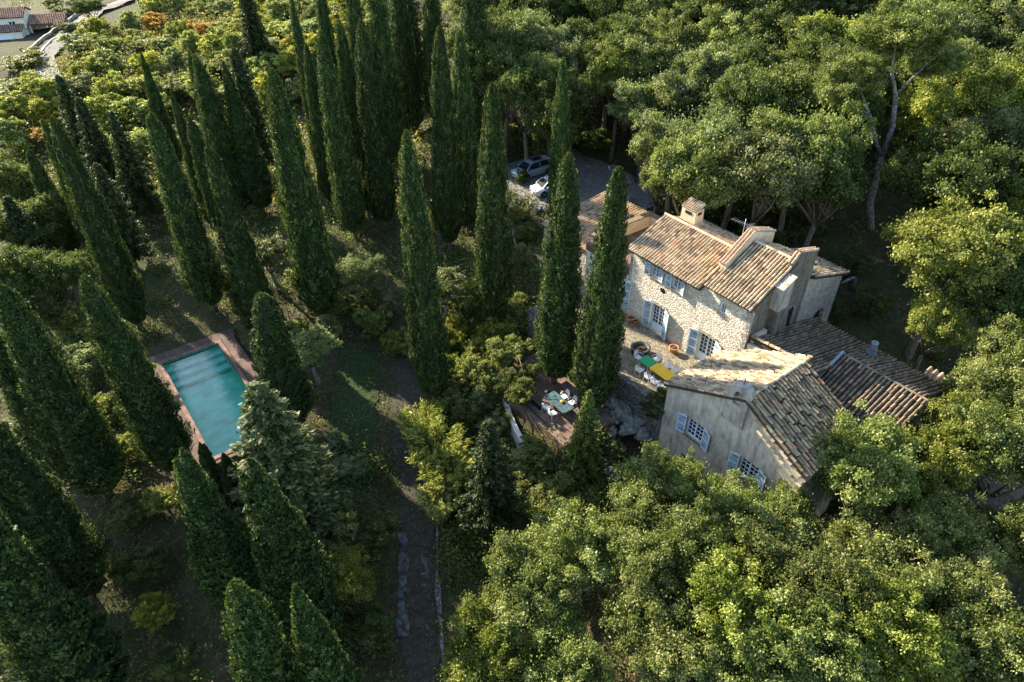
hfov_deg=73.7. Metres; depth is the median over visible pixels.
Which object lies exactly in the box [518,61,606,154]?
oak tree
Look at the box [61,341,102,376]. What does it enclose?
shrub
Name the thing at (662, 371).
garden table
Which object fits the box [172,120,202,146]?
shrub
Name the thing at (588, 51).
oak tree
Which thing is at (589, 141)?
shrub
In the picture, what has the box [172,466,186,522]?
cypress tree
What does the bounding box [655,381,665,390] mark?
garden chair
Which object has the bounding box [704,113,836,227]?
oak tree
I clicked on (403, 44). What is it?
cypress tree
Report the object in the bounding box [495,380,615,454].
brick terrace wall
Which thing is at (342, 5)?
shrub
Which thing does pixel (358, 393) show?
lawn
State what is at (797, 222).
shrub
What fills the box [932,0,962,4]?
oak tree
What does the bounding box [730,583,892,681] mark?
oak tree
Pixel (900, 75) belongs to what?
oak tree
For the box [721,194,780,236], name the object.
shrub
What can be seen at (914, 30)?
pine tree
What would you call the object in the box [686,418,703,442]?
window
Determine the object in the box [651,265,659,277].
window
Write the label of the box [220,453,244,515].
cypress tree
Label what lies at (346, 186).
cypress tree
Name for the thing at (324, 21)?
cypress tree
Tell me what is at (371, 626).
shrub
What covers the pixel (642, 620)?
oak tree
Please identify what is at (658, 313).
french door
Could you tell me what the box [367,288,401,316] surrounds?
shrub
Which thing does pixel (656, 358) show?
garden chair
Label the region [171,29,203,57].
shrub
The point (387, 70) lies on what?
cypress tree
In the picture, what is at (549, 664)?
oak tree
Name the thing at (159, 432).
cypress tree
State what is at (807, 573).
oak tree
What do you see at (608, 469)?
stepping stone
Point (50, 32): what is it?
wall
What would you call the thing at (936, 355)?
shrub
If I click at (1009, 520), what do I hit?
oak tree
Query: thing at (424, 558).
drive track
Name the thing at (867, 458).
oak tree
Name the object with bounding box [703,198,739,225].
shrub
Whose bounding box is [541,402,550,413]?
garden chair
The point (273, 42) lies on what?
shrub
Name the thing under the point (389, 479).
shrub
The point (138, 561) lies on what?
shrub
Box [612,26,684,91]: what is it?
oak tree
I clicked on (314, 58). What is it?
shrub
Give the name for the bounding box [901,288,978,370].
oak tree
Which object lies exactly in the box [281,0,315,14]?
shrub
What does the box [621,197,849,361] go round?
stone farmhouse
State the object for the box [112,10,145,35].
shrub
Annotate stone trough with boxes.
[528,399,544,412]
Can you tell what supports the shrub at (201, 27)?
on the ground at (876, 254)
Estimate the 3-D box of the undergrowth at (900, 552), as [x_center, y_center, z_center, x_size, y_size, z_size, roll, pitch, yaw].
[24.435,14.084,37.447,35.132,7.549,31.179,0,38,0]
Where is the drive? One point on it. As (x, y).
(416, 648)
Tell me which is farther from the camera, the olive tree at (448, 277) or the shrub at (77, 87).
the shrub at (77, 87)
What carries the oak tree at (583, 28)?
on the ground at (876, 254)
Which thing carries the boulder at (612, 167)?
on the ground at (876, 254)
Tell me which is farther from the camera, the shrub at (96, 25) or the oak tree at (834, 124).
the shrub at (96, 25)
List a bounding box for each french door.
[650,304,664,333]
[696,333,714,359]
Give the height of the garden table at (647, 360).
0.741 m
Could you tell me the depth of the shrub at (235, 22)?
104.90 m
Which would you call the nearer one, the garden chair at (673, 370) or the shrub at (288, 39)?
the garden chair at (673, 370)
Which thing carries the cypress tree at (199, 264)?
on the ground at (876, 254)
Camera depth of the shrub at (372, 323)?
55.69 m
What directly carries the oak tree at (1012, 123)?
on the ground at (876, 254)
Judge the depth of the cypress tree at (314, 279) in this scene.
50.50 m
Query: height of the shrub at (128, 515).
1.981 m
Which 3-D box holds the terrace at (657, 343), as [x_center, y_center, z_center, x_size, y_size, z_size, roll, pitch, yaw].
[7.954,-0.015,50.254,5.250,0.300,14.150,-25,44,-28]
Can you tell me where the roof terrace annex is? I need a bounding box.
[584,211,661,311]
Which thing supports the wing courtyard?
on the ground at (876, 254)
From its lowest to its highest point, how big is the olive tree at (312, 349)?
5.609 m
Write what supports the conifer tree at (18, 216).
on the ground at (876, 254)
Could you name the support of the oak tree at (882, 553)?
on the ground at (876, 254)
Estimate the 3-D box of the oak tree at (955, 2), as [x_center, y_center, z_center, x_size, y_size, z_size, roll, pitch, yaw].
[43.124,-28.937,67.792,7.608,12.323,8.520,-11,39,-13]
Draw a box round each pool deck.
[148,329,235,363]
[154,363,199,463]
[215,453,249,464]
[221,335,257,381]
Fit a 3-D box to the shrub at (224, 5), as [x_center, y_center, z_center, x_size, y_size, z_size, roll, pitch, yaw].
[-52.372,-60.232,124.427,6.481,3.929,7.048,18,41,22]
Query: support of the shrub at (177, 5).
on the ground at (876, 254)
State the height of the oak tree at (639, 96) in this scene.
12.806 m
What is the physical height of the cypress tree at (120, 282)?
19.384 m
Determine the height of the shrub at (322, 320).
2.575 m
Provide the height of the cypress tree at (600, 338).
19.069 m
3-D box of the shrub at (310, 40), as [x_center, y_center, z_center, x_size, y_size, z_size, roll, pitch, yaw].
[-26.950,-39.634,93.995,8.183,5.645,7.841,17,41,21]
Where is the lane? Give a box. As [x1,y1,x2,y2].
[33,0,129,104]
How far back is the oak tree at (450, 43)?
68.36 m
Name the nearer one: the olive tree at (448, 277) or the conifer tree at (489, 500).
the conifer tree at (489, 500)
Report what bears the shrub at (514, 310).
on the ground at (876, 254)
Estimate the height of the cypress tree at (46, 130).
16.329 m
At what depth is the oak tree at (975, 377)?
39.67 m
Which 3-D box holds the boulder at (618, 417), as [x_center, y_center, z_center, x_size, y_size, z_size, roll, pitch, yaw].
[7.302,5.318,47.554,1.182,1.149,1.405,-10,39,-12]
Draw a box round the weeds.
[61,126,976,681]
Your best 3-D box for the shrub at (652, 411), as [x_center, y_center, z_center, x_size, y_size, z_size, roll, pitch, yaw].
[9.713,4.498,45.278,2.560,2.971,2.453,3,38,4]
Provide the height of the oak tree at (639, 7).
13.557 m
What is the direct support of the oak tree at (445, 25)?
on the ground at (876, 254)
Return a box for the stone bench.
[561,381,603,416]
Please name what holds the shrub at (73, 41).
on the ground at (876, 254)
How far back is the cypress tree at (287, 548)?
32.93 m
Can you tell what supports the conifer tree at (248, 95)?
on the ground at (876, 254)
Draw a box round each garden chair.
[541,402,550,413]
[547,407,556,420]
[560,389,569,400]
[568,395,577,405]
[633,350,642,359]
[634,364,644,377]
[643,371,653,381]
[649,376,659,385]
[653,352,661,363]
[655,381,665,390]
[662,359,671,368]
[669,363,679,373]
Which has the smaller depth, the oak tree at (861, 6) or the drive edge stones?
the drive edge stones
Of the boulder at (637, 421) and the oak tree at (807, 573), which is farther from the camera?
the boulder at (637, 421)
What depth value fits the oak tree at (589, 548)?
34.88 m
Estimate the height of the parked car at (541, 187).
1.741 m
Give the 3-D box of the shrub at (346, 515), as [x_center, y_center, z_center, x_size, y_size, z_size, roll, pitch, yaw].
[-11.030,11.717,42.033,3.394,3.419,3.869,-13,40,-17]
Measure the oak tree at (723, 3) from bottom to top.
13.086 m
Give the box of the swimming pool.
[157,339,253,459]
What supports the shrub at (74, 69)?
on the ground at (876, 254)
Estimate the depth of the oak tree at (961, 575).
31.52 m
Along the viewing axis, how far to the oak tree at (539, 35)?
68.74 m
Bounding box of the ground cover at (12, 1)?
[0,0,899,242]
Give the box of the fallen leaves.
[36,108,976,681]
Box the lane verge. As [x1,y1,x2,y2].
[32,1,111,49]
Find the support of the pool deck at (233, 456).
on the ground at (876, 254)
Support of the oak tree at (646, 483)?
on the ground at (876, 254)
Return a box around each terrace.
[506,353,612,441]
[533,286,698,399]
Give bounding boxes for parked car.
[511,154,549,178]
[529,174,550,197]
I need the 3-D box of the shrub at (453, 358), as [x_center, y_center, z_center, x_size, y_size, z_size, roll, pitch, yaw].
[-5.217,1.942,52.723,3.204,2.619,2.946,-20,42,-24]
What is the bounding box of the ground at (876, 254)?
[0,0,1023,681]
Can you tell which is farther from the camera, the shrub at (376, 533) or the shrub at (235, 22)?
the shrub at (235, 22)
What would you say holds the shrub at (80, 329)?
on the ground at (876, 254)
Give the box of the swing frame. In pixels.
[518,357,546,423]
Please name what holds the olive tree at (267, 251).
on the ground at (876, 254)
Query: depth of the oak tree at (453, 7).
81.31 m
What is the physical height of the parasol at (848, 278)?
0.378 m
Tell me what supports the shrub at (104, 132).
on the ground at (876, 254)
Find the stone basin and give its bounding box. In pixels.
[630,341,650,356]
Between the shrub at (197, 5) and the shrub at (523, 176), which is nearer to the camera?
the shrub at (523, 176)
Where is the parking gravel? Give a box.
[503,146,675,212]
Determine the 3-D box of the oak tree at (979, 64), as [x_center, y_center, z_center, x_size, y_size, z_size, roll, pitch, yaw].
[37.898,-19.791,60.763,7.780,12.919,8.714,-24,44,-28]
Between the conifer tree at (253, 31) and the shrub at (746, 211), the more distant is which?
the conifer tree at (253, 31)
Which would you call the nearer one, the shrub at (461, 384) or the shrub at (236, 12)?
the shrub at (461, 384)
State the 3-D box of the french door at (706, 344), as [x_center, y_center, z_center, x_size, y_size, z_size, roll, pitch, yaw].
[13.512,0.532,47.372,0.086,2.310,1.400,-25,44,-28]
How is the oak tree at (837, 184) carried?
on the ground at (876, 254)
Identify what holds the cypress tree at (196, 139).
on the ground at (876, 254)
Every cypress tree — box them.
[0,284,128,499]
[0,332,64,478]
[0,417,112,601]
[0,508,131,681]
[26,150,80,252]
[40,118,97,266]
[49,115,146,330]
[78,273,195,471]
[140,51,182,166]
[145,112,224,311]
[170,90,211,228]
[172,447,256,604]
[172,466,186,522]
[186,115,219,226]
[187,50,206,136]
[192,54,249,215]
[198,442,225,504]
[204,131,277,332]
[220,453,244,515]
[220,577,301,681]
[221,60,274,212]
[237,456,347,640]
[249,292,319,423]
[266,68,340,314]
[289,0,315,163]
[289,583,362,681]
[303,43,333,207]
[314,0,337,80]
[315,30,366,239]
[335,19,370,218]
[345,0,365,85]
[354,19,396,229]
[366,0,410,170]
[388,0,425,137]
[397,129,452,403]
[419,0,444,117]
[428,25,465,250]
[451,29,479,233]
[460,0,488,149]
[472,82,515,318]
[531,151,582,383]
[544,57,571,219]
[571,165,630,406]
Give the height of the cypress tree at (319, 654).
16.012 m
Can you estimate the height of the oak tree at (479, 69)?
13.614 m
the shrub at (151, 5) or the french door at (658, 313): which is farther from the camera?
the shrub at (151, 5)
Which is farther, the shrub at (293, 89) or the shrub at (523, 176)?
the shrub at (293, 89)
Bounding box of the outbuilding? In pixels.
[541,191,646,275]
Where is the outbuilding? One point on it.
(590, 212)
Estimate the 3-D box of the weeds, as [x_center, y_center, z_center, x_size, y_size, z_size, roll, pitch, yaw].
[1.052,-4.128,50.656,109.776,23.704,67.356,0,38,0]
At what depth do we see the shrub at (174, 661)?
37.08 m
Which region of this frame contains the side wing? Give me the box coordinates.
[746,317,947,434]
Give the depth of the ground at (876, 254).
52.79 m
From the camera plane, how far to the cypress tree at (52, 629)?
31.37 m
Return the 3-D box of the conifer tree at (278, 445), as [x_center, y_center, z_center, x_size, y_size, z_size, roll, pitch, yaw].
[-13.571,7.665,39.599,7.777,13.616,7.906,-14,40,-18]
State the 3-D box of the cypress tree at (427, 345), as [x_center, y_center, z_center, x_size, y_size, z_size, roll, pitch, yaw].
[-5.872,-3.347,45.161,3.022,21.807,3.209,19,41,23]
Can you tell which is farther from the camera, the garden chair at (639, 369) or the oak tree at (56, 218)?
the oak tree at (56, 218)
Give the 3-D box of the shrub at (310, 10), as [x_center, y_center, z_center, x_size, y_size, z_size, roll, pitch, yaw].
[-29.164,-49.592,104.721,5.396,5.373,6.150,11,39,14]
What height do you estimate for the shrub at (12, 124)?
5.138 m
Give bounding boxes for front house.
[656,347,858,520]
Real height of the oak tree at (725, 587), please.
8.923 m
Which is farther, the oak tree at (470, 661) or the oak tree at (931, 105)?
the oak tree at (931, 105)
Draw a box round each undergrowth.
[0,0,446,230]
[0,99,544,681]
[425,234,628,596]
[477,22,929,241]
[615,440,1023,681]
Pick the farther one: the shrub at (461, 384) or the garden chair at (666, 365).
the shrub at (461, 384)
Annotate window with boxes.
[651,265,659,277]
[673,277,681,290]
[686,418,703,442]
[720,303,726,313]
[738,457,758,478]
[786,305,794,325]
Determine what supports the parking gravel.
on the ground at (876, 254)
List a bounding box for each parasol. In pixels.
[839,276,854,284]
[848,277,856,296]
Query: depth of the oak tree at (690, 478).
37.83 m
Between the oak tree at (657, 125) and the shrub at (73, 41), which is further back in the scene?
the shrub at (73, 41)
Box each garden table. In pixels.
[544,391,573,417]
[638,355,656,369]
[649,363,676,387]
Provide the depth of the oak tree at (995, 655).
29.86 m
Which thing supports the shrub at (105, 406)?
on the ground at (876, 254)
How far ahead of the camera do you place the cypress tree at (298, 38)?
66.83 m
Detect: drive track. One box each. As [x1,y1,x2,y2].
[396,532,409,636]
[421,555,428,586]
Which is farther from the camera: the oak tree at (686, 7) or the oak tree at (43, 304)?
the oak tree at (686, 7)
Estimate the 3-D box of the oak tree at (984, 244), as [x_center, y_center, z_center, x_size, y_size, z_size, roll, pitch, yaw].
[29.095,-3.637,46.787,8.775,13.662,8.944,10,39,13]
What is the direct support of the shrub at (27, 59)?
on the ground at (876, 254)
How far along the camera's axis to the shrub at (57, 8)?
128.89 m
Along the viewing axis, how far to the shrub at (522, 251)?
57.85 m
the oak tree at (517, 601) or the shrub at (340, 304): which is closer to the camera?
the oak tree at (517, 601)
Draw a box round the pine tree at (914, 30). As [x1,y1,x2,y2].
[812,0,979,231]
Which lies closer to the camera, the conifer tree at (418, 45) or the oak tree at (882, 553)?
the oak tree at (882, 553)
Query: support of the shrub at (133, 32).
on the ground at (876, 254)
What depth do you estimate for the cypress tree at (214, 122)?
64.22 m
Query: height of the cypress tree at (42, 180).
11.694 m
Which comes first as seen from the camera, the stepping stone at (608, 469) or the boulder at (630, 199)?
the stepping stone at (608, 469)
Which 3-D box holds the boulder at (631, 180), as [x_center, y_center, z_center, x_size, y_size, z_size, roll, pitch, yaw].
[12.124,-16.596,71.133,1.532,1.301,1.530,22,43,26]
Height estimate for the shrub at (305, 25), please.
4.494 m
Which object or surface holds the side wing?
on the ground at (876, 254)
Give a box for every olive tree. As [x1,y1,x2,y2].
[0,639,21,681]
[252,228,293,292]
[289,325,343,386]
[434,263,468,318]
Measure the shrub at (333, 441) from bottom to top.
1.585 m
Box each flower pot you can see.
[626,315,634,322]
[669,344,678,353]
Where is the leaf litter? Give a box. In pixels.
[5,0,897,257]
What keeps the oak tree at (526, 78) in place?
on the ground at (876, 254)
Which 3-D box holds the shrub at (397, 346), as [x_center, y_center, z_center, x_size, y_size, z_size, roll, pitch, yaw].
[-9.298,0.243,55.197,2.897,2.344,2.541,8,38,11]
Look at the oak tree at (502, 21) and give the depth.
69.55 m
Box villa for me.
[0,6,69,39]
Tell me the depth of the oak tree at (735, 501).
35.05 m
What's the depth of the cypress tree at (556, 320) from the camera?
43.75 m
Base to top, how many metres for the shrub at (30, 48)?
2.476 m
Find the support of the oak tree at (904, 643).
on the ground at (876, 254)
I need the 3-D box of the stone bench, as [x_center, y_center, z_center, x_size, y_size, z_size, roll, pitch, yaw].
[4.924,4.121,48.333,0.550,0.490,3.900,-25,44,-28]
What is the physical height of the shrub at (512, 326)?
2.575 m
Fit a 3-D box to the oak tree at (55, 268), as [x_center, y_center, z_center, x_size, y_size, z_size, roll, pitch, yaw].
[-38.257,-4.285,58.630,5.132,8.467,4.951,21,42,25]
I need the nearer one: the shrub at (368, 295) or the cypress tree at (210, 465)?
the cypress tree at (210, 465)
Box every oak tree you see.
[0,152,38,203]
[0,198,51,246]
[0,241,44,294]
[14,277,72,342]
[16,247,93,324]
[26,187,74,254]
[63,0,106,17]
[332,250,385,308]
[436,590,535,681]
[442,0,502,26]
[442,10,496,59]
[445,24,508,106]
[465,37,527,160]
[469,24,528,92]
[474,527,587,658]
[483,2,552,124]
[489,0,557,24]
[490,47,567,159]
[503,4,572,62]
[503,594,618,681]
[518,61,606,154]
[518,496,644,601]
[519,35,582,156]
[547,10,579,28]
[548,0,594,34]
[551,14,614,109]
[573,26,623,140]
[579,0,631,25]
[594,48,645,159]
[597,553,709,681]
[600,439,680,547]
[601,9,658,131]
[605,61,685,181]
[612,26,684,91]
[615,0,680,30]
[615,491,733,595]
[627,104,725,214]
[634,128,674,214]
[638,7,707,56]
[639,165,667,213]
[645,600,786,681]
[646,126,740,215]
[650,0,704,50]
[650,66,721,126]
[661,444,729,526]
[664,37,743,103]
[671,539,800,657]
[691,3,774,51]
[693,0,776,30]
[696,98,768,229]
[702,466,811,569]
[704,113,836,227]
[709,53,820,201]
[723,27,795,79]
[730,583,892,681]
[733,502,884,622]
[737,0,821,31]
[743,6,815,52]
[749,94,880,239]
[760,67,815,132]
[765,476,828,549]
[768,10,881,120]
[775,127,876,247]
[778,15,868,95]
[784,0,867,22]
[793,80,890,203]
[806,504,948,611]
[807,399,927,524]
[813,559,968,681]
[830,0,902,32]
[845,2,893,56]
[852,47,925,137]
[875,112,1021,284]
[876,188,1023,360]
[877,0,935,10]
[884,75,975,198]
[888,0,988,129]
[890,41,962,153]
[890,385,996,518]
[891,479,1013,577]
[897,53,1006,119]
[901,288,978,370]
[920,553,1012,651]
[926,41,1023,95]
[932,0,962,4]
[933,581,1023,681]
[935,0,992,6]
[935,309,1023,425]
[939,2,1019,54]
[940,101,1023,143]
[941,396,1023,508]
[953,0,1020,26]
[953,53,1023,119]
[957,110,1023,203]
[959,251,1023,356]
[965,167,1023,220]
[972,497,1023,578]
[977,5,1023,58]
[986,0,1023,44]
[986,31,1023,60]
[1009,37,1023,67]
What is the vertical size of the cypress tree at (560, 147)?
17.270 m
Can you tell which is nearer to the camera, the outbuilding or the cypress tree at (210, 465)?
the cypress tree at (210, 465)
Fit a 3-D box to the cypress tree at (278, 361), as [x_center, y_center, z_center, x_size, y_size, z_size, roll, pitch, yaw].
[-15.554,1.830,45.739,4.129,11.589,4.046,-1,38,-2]
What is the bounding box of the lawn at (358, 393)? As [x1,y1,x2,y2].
[322,346,379,497]
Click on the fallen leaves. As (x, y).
(390, 456)
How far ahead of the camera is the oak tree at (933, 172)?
48.38 m
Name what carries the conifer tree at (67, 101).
on the ground at (876, 254)
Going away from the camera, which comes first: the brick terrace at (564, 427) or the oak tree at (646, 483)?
the oak tree at (646, 483)
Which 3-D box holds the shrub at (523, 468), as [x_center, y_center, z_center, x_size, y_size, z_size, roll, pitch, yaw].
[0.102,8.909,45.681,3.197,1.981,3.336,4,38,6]
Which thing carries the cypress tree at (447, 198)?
on the ground at (876, 254)
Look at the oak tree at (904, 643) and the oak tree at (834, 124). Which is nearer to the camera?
the oak tree at (904, 643)
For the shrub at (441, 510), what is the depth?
43.14 m
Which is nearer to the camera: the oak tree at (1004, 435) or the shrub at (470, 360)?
the oak tree at (1004, 435)
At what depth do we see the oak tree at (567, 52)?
68.35 m
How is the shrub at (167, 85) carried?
on the ground at (876, 254)
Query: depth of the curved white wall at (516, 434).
47.96 m
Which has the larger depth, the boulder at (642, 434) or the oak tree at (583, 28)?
the oak tree at (583, 28)
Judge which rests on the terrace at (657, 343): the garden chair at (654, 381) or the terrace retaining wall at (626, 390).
the garden chair at (654, 381)
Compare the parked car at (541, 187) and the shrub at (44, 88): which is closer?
the parked car at (541, 187)
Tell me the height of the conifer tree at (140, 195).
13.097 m
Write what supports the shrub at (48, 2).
on the ground at (876, 254)
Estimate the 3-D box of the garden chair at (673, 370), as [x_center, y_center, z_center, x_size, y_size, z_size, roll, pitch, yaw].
[11.075,2.011,46.612,0.581,0.937,0.572,-28,45,-31]
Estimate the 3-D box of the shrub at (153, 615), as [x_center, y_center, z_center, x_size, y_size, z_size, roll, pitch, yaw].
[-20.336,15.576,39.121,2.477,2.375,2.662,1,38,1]
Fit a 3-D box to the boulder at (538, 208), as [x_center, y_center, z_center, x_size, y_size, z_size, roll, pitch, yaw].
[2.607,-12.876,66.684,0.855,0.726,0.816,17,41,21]
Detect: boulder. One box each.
[534,205,541,211]
[605,395,618,409]
[607,426,618,436]
[608,164,616,171]
[609,410,624,424]
[612,400,631,420]
[619,420,637,436]
[626,175,635,183]
[626,413,643,429]
[627,194,634,203]
[634,427,650,441]
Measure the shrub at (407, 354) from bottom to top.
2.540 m
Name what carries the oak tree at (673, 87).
on the ground at (876, 254)
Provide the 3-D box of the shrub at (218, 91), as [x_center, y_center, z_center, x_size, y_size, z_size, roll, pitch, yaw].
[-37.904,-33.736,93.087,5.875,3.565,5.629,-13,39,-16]
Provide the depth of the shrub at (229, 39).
95.01 m
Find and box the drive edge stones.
[435,523,444,681]
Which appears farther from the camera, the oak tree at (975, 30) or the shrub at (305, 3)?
the shrub at (305, 3)
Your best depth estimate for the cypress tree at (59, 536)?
35.53 m
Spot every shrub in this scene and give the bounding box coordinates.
[0,49,45,72]
[0,70,42,101]
[0,90,39,128]
[0,116,32,152]
[11,71,67,102]
[19,46,47,57]
[20,96,62,122]
[27,117,66,141]
[39,299,84,342]
[41,0,63,9]
[49,2,74,16]
[53,21,78,30]
[53,32,97,53]
[56,70,96,97]
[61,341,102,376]
[65,55,105,79]
[71,123,109,140]
[72,316,118,342]
[73,15,114,38]
[75,379,97,397]
[82,47,140,75]
[83,92,133,126]
[85,69,127,103]
[90,29,127,55]
[92,392,130,424]
[105,489,153,533]
[105,537,176,586]
[108,127,151,161]
[110,70,165,99]
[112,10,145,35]
[116,92,171,128]
[116,431,142,465]
[122,28,153,49]
[127,50,163,78]
[128,33,175,52]
[130,590,182,633]
[135,0,169,18]
[136,483,180,514]
[138,11,172,31]
[148,636,198,681]
[151,46,187,77]
[157,70,185,98]
[160,0,189,17]
[163,18,192,39]
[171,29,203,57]
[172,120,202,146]
[173,70,224,99]
[184,0,216,16]
[186,19,222,35]
[187,52,221,74]
[196,32,223,56]
[204,0,235,18]
[206,17,240,39]
[209,47,256,72]
[214,23,244,56]
[216,84,255,98]
[221,265,230,292]
[227,12,272,31]
[232,0,268,17]
[235,0,265,6]
[245,50,284,83]
[246,37,282,54]
[251,72,289,103]
[259,0,301,23]
[263,17,289,39]
[270,50,297,77]
[277,17,334,37]
[277,267,297,291]
[279,32,307,55]
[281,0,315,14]
[284,73,301,101]
[284,316,309,336]
[287,30,335,64]
[301,0,343,19]
[308,501,359,554]
[310,314,343,342]
[311,51,320,74]
[313,430,353,458]
[314,10,348,34]
[327,289,357,314]
[328,0,366,18]
[328,450,368,479]
[339,600,394,657]
[344,17,370,34]
[351,285,378,310]
[352,304,392,339]
[356,510,396,560]
[360,0,390,21]
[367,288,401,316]
[379,326,410,355]
[382,474,393,493]
[390,397,448,444]
[400,415,472,474]
[403,348,412,360]
[413,474,458,524]
[416,442,475,500]
[417,407,447,436]
[435,385,465,412]
[439,373,473,397]
[441,315,471,347]
[445,290,479,317]
[445,352,460,373]
[451,387,483,421]
[452,351,493,383]
[460,334,488,358]
[469,379,500,409]
[473,316,505,341]
[473,360,505,394]
[474,404,515,432]
[482,336,523,371]
[487,315,520,344]
[492,367,522,393]
[501,291,533,329]
[502,123,528,146]
[502,455,535,490]
[504,333,532,360]
[504,376,538,404]
[507,205,527,222]
[509,218,537,239]
[509,241,537,270]
[511,434,554,475]
[515,169,529,184]
[517,360,541,382]
[528,470,579,519]
[575,124,612,155]
[599,437,626,465]
[639,386,667,420]
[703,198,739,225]
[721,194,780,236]
[762,203,832,245]
[828,298,849,325]
[831,248,874,275]
[848,281,895,322]
[928,342,948,360]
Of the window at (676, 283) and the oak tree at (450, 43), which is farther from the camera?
the oak tree at (450, 43)
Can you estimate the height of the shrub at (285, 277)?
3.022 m
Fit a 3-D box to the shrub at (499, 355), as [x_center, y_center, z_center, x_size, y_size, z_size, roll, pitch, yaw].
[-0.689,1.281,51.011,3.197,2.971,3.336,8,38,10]
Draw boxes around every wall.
[23,13,79,50]
[40,13,91,52]
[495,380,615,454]
[503,399,527,450]
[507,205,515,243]
[528,307,663,441]
[924,366,968,407]
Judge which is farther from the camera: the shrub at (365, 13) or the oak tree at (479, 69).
the shrub at (365, 13)
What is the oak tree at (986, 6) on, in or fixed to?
on the ground at (876, 254)
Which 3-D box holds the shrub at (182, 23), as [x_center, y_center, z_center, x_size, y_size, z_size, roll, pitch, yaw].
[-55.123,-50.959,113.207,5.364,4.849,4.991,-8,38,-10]
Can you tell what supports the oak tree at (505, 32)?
on the ground at (876, 254)
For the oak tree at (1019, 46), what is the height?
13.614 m
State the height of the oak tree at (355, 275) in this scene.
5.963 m
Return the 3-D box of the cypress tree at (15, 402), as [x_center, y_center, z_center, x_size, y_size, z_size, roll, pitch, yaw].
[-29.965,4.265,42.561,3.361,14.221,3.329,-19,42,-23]
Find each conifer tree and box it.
[0,195,62,291]
[54,74,114,169]
[74,96,127,204]
[91,162,158,269]
[106,110,165,224]
[226,379,356,549]
[229,47,277,166]
[237,0,274,66]
[407,0,424,94]
[454,418,534,545]
[557,389,605,485]
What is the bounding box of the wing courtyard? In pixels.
[928,433,1023,514]
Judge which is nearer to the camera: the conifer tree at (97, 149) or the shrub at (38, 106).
the conifer tree at (97, 149)
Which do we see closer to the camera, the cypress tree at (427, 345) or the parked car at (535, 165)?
the cypress tree at (427, 345)
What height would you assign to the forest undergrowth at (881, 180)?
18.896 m
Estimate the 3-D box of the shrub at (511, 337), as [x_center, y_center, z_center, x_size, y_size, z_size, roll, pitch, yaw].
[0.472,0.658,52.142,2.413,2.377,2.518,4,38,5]
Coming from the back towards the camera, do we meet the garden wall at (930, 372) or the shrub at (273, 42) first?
the shrub at (273, 42)
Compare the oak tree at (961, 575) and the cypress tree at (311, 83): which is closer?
the oak tree at (961, 575)
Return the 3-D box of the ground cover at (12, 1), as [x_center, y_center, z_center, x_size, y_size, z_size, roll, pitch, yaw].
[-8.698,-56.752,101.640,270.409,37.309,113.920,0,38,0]
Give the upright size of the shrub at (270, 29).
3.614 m
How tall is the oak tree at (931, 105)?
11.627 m
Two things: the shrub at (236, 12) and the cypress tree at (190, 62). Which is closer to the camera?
the cypress tree at (190, 62)
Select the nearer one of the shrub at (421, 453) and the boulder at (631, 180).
the shrub at (421, 453)
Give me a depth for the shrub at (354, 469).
46.20 m
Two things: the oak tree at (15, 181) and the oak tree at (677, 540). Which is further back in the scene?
the oak tree at (15, 181)
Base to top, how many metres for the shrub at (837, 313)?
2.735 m
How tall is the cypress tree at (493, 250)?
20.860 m
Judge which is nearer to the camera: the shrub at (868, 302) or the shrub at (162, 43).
the shrub at (868, 302)
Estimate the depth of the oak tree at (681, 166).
51.02 m
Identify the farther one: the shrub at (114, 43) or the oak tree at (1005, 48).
the shrub at (114, 43)
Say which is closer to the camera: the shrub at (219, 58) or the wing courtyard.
the wing courtyard
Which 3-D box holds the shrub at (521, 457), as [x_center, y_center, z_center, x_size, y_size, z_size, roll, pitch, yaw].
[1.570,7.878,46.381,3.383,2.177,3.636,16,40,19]
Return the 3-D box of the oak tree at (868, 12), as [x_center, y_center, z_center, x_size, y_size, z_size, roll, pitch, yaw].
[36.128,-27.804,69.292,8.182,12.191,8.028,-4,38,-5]
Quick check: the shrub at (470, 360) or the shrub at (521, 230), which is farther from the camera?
the shrub at (521, 230)
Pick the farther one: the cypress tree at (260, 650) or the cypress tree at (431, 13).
the cypress tree at (431, 13)
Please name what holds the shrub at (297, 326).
on the ground at (876, 254)
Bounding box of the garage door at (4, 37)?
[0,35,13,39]
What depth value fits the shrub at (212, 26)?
109.02 m
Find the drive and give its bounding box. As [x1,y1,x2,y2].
[390,316,440,681]
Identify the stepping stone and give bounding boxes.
[601,464,612,473]
[607,472,620,482]
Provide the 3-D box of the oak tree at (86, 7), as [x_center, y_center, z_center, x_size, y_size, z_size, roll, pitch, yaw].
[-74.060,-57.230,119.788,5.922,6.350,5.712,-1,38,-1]
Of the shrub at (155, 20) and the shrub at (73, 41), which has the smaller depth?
the shrub at (73, 41)
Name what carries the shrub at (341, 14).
on the ground at (876, 254)
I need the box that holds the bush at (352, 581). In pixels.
[323,543,382,614]
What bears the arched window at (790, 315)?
in the stone farmhouse
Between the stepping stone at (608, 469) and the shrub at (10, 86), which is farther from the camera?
the shrub at (10, 86)
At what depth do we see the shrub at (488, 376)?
49.65 m

